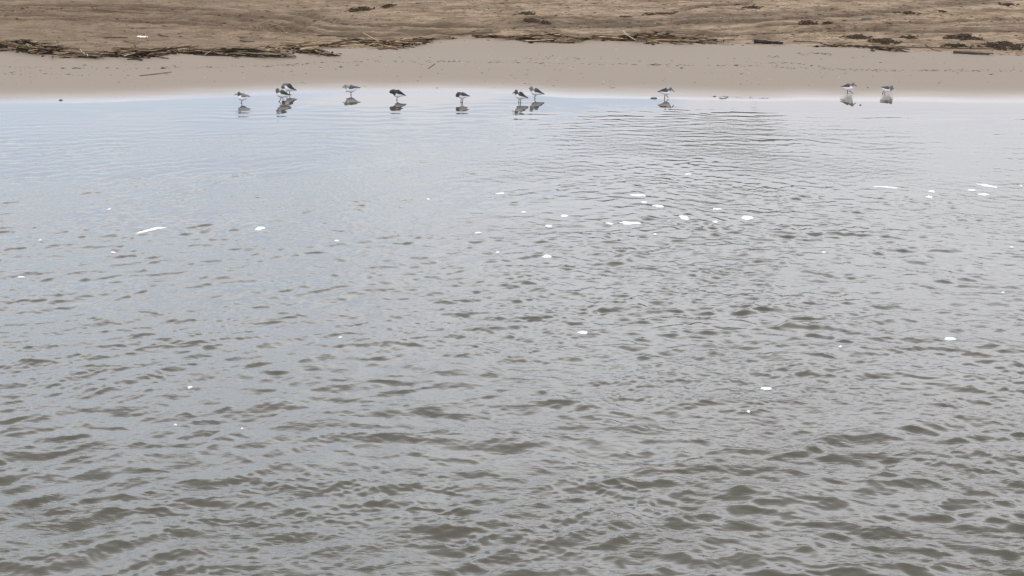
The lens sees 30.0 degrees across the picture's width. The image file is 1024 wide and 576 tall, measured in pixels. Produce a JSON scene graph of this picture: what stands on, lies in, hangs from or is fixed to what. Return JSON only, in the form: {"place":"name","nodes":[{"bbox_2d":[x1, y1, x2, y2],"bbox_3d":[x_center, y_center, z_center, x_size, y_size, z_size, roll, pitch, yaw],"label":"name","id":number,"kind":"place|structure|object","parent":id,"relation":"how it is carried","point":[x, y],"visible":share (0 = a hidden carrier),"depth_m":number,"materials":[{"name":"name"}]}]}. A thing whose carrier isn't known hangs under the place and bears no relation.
{"place":"outdoors","nodes":[
{"label":"outdoors","id":0,"kind":"place"},
{"bbox_2d":[0,93,1023,575],"bbox_3d":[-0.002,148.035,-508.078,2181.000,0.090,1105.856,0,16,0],"label":"water","id":1,"kind":"structure","parent":0,"point":[460,399],"depth_m":13.79,"materials":[{"name":"grey liquid"}]},
{"bbox_2d":[135,227,164,233],"bbox_3d":[-3.192,-0.510,16.841,0.306,0.020,0.075,-13,20,-38],"label":"foam patch","id":2,"kind":"object","parent":1,"relation":"on","point":[152,229],"visible":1,"depth_m":16.83,"materials":[{"name":"white liquid"}]},
{"bbox_2d":[235,92,249,102],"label":"sandpiper","id":3,"kind":"object","parent":1,"relation":"on","point":[242,96],"visible":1,"depth_m":22.82,"materials":[{"name":"white"}]},
{"bbox_2d":[276,88,290,101],"bbox_3d":[-2.751,-2.325,22.967,0.182,0.171,0.093,-14,21,-40],"label":"sandpiper","id":4,"kind":"object","parent":1,"relation":"on","point":[281,93],"visible":1,"depth_m":22.92,"materials":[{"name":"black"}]},
{"bbox_2d":[281,83,296,93],"bbox_3d":[-2.732,-2.438,23.412,0.191,0.146,0.094,-1,16,-3],"label":"sandpiper","id":5,"kind":"object","parent":1,"relation":"on","point":[288,87],"visible":0.98,"depth_m":23.38,"materials":[{"name":"black"}]},
{"bbox_2d":[342,84,360,93],"bbox_3d":[-1.966,-2.429,23.402,0.214,0.133,0.093,-5,17,-19],"label":"sandpiper","id":6,"kind":"object","parent":1,"relation":"on","point":[350,88],"visible":1,"depth_m":23.37,"materials":[{"name":"white"}]},
{"bbox_2d":[389,89,405,98],"bbox_3d":[-1.379,-2.332,23.058,0.204,0.135,0.094,-2,16,-8],"label":"sandpiper","id":7,"kind":"object","parent":1,"relation":"on","point":[397,93],"visible":1,"depth_m":23.02,"materials":[{"name":"black"}]},
{"bbox_2d":[456,92,468,102],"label":"sandpiper","id":8,"kind":"object","parent":1,"relation":"on","point":[462,95],"visible":1,"depth_m":22.88,"materials":[{"name":"black"}]},
{"bbox_2d":[512,90,527,102],"bbox_3d":[0.101,-2.299,22.891,0.089,0.162,0.183,26,30,57],"label":"sandpiper","id":9,"kind":"object","parent":1,"relation":"on","point":[520,95],"visible":1,"depth_m":22.86,"materials":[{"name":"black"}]},
{"bbox_2d":[529,86,543,98],"bbox_3d":[0.301,-2.369,23.148,0.186,0.160,0.088,3,16,9],"label":"sandpiper","id":10,"kind":"object","parent":1,"relation":"on","point":[536,91],"visible":1,"depth_m":23.12,"materials":[{"name":"black"}]},
{"bbox_2d":[619,221,640,224],"bbox_3d":[1.058,-0.580,17.097,0.196,0.020,0.091,0,16,0],"label":"foam patch","id":11,"kind":"object","parent":1,"relation":"on","point":[626,223],"visible":1,"depth_m":17.09,"materials":[{"name":"white liquid"}]},
{"bbox_2d":[741,215,752,219],"bbox_3d":[2.130,-0.635,17.282,0.114,0.016,0.139,0,16,0],"label":"foam patch","id":12,"kind":"object","parent":1,"relation":"on","point":[744,217],"visible":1,"depth_m":17.26,"materials":[{"name":"white liquid"}]},
{"bbox_2d":[873,186,894,188],"bbox_3d":[3.620,-0.977,18.498,0.258,0.017,0.059,4,16,15],"label":"foam patch","id":13,"kind":"object","parent":1,"relation":"on","point":[884,187],"visible":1,"depth_m":18.48,"materials":[{"name":"white liquid"}]},
{"bbox_2d":[945,337,955,340],"bbox_3d":[3.150,0.365,13.743,0.086,0.017,0.073,0,16,0],"label":"foam patch","id":14,"kind":"object","parent":1,"relation":"on","point":[949,338],"visible":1,"depth_m":13.73,"materials":[{"name":"white liquid"}]},
{"bbox_2d":[978,184,996,187],"bbox_3d":[4.611,-0.994,18.556,0.070,0.014,0.251,-12,20,-36],"label":"foam patch","id":15,"kind":"object","parent":1,"relation":"on","point":[986,185],"visible":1,"depth_m":18.54,"materials":[{"name":"white liquid"}]},
{"bbox_2d":[0,0,1023,103],"bbox_3d":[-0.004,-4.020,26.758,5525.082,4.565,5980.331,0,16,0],"label":"sand","id":16,"kind":"structure","parent":0,"point":[637,76],"depth_m":25.85,"materials":[{"name":"beige sand"}]},
{"bbox_2d":[0,38,108,57],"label":"reed wrack","id":17,"kind":"object","parent":16,"relation":"on","point":[25,45],"visible":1,"depth_m":25.50,"materials":[{"name":"plant"}]},
{"bbox_2d":[92,8,148,13],"bbox_3d":[-5.779,-4.115,28.445,1.012,0.077,0.022,3,16,10],"label":"stick","id":18,"kind":"object","parent":16,"relation":"on","point":[119,11],"visible":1,"depth_m":28.45,"materials":[{"name":"wood"}]},
{"bbox_2d":[70,43,199,60],"bbox_3d":[-4.972,-3.152,25.468,1.814,0.136,0.811,-7,17,-23],"label":"reed wrack","id":19,"kind":"object","parent":16,"relation":"on","point":[135,52],"visible":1,"depth_m":25.39,"materials":[{"name":"plant"}]},
{"bbox_2d":[174,45,296,58],"bbox_3d":[-3.726,-3.170,25.588,1.756,0.135,0.511,1,16,5],"label":"reed wrack","id":20,"kind":"object","parent":16,"relation":"on","point":[238,51],"visible":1,"depth_m":25.52,"materials":[{"name":"plant"}]},
{"bbox_2d":[261,38,361,51],"bbox_3d":[-2.823,-3.350,26.240,1.726,0.111,0.530,-9,18,-29],"label":"reed wrack","id":21,"kind":"object","parent":16,"relation":"on","point":[303,45],"visible":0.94,"depth_m":26.15,"materials":[{"name":"plant"}]},
{"bbox_2d":[286,48,341,55],"bbox_3d":[-2.666,-3.180,25.687,0.799,0.094,0.399,0,16,0],"label":"reed wrack","id":22,"kind":"object","parent":16,"relation":"on","point":[316,51],"visible":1,"depth_m":25.68,"materials":[{"name":"plant"}]},
{"bbox_2d":[347,6,374,11],"bbox_3d":[-2.308,-4.246,29.080,0.473,0.063,0.334,0,16,0],"label":"seaweed clump","id":23,"kind":"object","parent":16,"relation":"on","point":[365,8],"visible":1,"depth_m":29.07,"materials":[{"name":"brown plant"}]},
{"bbox_2d":[341,33,433,49],"bbox_3d":[-1.737,-3.431,26.464,1.308,0.176,0.749,0,16,0],"label":"reed wrack","id":24,"kind":"object","parent":16,"relation":"on","point":[393,44],"visible":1,"depth_m":26.47,"materials":[{"name":"plant"}]},
{"bbox_2d":[381,4,396,7],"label":"seaweed clump","id":25,"kind":"object","parent":16,"relation":"on","point":[387,5],"visible":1,"depth_m":29.11,"materials":[{"name":"brown plant"}]},
{"bbox_2d":[413,35,459,39],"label":"reed wrack","id":26,"kind":"object","parent":16,"relation":"on","point":[440,37],"visible":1,"depth_m":26.89,"materials":[{"name":"plant"}]},
{"bbox_2d":[448,31,500,34],"bbox_3d":[-0.532,-3.614,27.131,0.758,0.056,0.020,0,16,0],"label":"stick","id":27,"kind":"object","parent":16,"relation":"on","point":[469,33],"visible":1,"depth_m":27.13,"materials":[{"name":"wood"}]},
{"bbox_2d":[471,34,510,37],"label":"reed wrack","id":28,"kind":"object","parent":16,"relation":"on","point":[487,36],"visible":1,"depth_m":26.88,"materials":[{"name":"plant"}]},
{"bbox_2d":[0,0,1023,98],"bbox_3d":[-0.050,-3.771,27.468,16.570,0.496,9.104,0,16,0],"label":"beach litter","id":29,"kind":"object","parent":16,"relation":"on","point":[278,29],"visible":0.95,"depth_m":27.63,"materials":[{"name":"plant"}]},
{"bbox_2d":[518,11,534,14],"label":"seaweed clump","id":30,"kind":"object","parent":16,"relation":"on","point":[528,13],"visible":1,"depth_m":28.37,"materials":[{"name":"brown plant"}]},
{"bbox_2d":[524,18,539,22],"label":"seaweed clump","id":31,"kind":"object","parent":16,"relation":"on","point":[529,20],"visible":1,"depth_m":27.81,"materials":[{"name":"brown plant"}]},
{"bbox_2d":[494,32,594,43],"bbox_3d":[0.493,-3.512,26.688,1.558,0.117,0.550,0,16,0],"label":"reed wrack","id":32,"kind":"object","parent":16,"relation":"on","point":[551,37],"visible":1,"depth_m":26.63,"materials":[{"name":"plant"}]},
{"bbox_2d":[539,20,550,24],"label":"seaweed clump","id":33,"kind":"object","parent":16,"relation":"on","point":[545,22],"visible":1,"depth_m":27.77,"materials":[{"name":"brown plant"}]},
{"bbox_2d":[577,33,606,36],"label":"reed wrack","id":34,"kind":"object","parent":16,"relation":"on","point":[593,35],"visible":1,"depth_m":26.88,"materials":[{"name":"plant"}]},
{"bbox_2d":[643,12,674,14],"bbox_3d":[2.176,-4.078,28.414,0.529,0.044,0.275,0,16,0],"label":"seaweed clump","id":35,"kind":"object","parent":16,"relation":"on","point":[659,13],"visible":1,"depth_m":28.41,"materials":[{"name":"brown plant"}]},
{"bbox_2d":[592,31,731,44],"bbox_3d":[2.076,-3.495,26.628,1.962,0.130,0.707,4,16,13],"label":"reed wrack","id":36,"kind":"object","parent":16,"relation":"on","point":[661,37],"visible":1,"depth_m":26.58,"materials":[{"name":"plant"}]},
{"bbox_2d":[657,87,673,97],"bbox_3d":[1.865,-2.364,23.168,0.087,0.140,0.192,-34,37,-63],"label":"sandpiper","id":37,"kind":"object","parent":16,"relation":"on","point":[665,91],"visible":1,"depth_m":23.14,"materials":[{"name":"white"}]},
{"bbox_2d":[741,5,763,8],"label":"seaweed clump","id":38,"kind":"object","parent":16,"relation":"on","point":[752,6],"visible":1,"depth_m":28.84,"materials":[{"name":"brown plant"}]},
{"bbox_2d":[754,39,782,43],"bbox_3d":[3.517,-3.382,26.336,0.423,0.053,0.148,9,18,29],"label":"driftwood","id":39,"kind":"object","parent":16,"relation":"on","point":[765,41],"visible":1,"depth_m":26.34,"materials":[{"name":"wood"}]},
{"bbox_2d":[798,20,817,24],"bbox_3d":[4.277,-3.825,27.567,0.336,0.056,0.291,-12,20,-37],"label":"seaweed clump","id":40,"kind":"object","parent":16,"relation":"on","point":[808,22],"visible":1,"depth_m":27.55,"materials":[{"name":"brown plant"}]},
{"bbox_2d":[814,43,859,47],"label":"reed wrack","id":41,"kind":"object","parent":16,"relation":"on","point":[837,45],"visible":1,"depth_m":26.02,"materials":[{"name":"plant"}]},
{"bbox_2d":[841,82,855,93],"bbox_3d":[4.130,-2.452,23.441,0.187,0.146,0.084,-2,16,-6],"label":"sandpiper","id":42,"kind":"object","parent":16,"relation":"on","point":[848,87],"visible":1,"depth_m":23.41,"materials":[{"name":"white"}]},
{"bbox_2d":[839,34,872,38],"bbox_3d":[4.797,-3.510,26.639,0.506,0.053,0.292,0,16,0],"label":"seaweed clump","id":43,"kind":"object","parent":16,"relation":"on","point":[860,36],"visible":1,"depth_m":26.62,"materials":[{"name":"brown plant"}]},
{"bbox_2d":[861,44,909,51],"bbox_3d":[5.040,-3.251,25.817,0.668,0.083,0.342,5,16,16],"label":"reed wrack","id":44,"kind":"object","parent":16,"relation":"on","point":[893,48],"visible":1,"depth_m":25.77,"materials":[{"name":"plant"}]},
{"bbox_2d":[868,38,902,44],"bbox_3d":[5.147,-3.405,26.334,0.439,0.058,0.464,-14,21,-41],"label":"seaweed clump","id":45,"kind":"object","parent":16,"relation":"on","point":[887,41],"visible":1,"depth_m":26.31,"materials":[{"name":"brown plant"}]},
{"bbox_2d":[880,85,893,93],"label":"sandpiper","id":46,"kind":"object","parent":16,"relation":"on","point":[887,88],"visible":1,"depth_m":23.39,"materials":[{"name":"white"}]},
{"bbox_2d":[893,11,920,14],"bbox_3d":[5.858,-4.083,28.368,0.446,0.048,0.223,2,16,5],"label":"seaweed clump","id":47,"kind":"object","parent":16,"relation":"on","point":[908,12],"visible":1,"depth_m":28.36,"materials":[{"name":"brown plant"}]},
{"bbox_2d":[899,34,917,38],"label":"seaweed clump","id":48,"kind":"object","parent":16,"relation":"on","point":[908,36],"visible":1,"depth_m":26.60,"materials":[{"name":"brown plant"}]},
{"bbox_2d":[853,45,994,48],"bbox_3d":[5.843,-3.260,25.916,2.403,0.037,0.062,1,16,3],"label":"stick","id":49,"kind":"object","parent":16,"relation":"on","point":[935,47],"visible":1,"depth_m":25.89,"materials":[{"name":"wood"}]},
{"bbox_2d":[939,43,974,47],"bbox_3d":[6.063,-3.306,26.026,0.494,0.051,0.282,0,16,0],"label":"seaweed clump","id":50,"kind":"object","parent":16,"relation":"on","point":[954,45],"visible":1,"depth_m":26.01,"materials":[{"name":"brown plant"}]},
{"bbox_2d":[943,33,983,40],"bbox_3d":[6.268,-3.486,26.539,0.584,0.064,0.427,0,16,0],"label":"seaweed clump","id":51,"kind":"object","parent":16,"relation":"on","point":[960,36],"visible":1,"depth_m":26.54,"materials":[{"name":"brown plant"}]},
{"bbox_2d":[953,50,993,54],"bbox_3d":[6.174,-3.146,25.553,0.534,0.048,0.054,2,16,8],"label":"driftwood","id":52,"kind":"object","parent":16,"relation":"on","point":[967,52],"visible":1,"depth_m":25.54,"materials":[{"name":"wood"}]},
{"bbox_2d":[977,41,1023,50],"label":"seaweed clump","id":53,"kind":"object","parent":16,"relation":"on","point":[1001,44],"visible":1,"depth_m":26.02,"materials":[{"name":"brown plant"}]},
{"bbox_2d":[998,2,1019,5],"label":"seaweed clump","id":54,"kind":"object","parent":16,"relation":"on","point":[1008,4],"visible":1,"depth_m":29.13,"materials":[{"name":"brown plant"}]}
]}

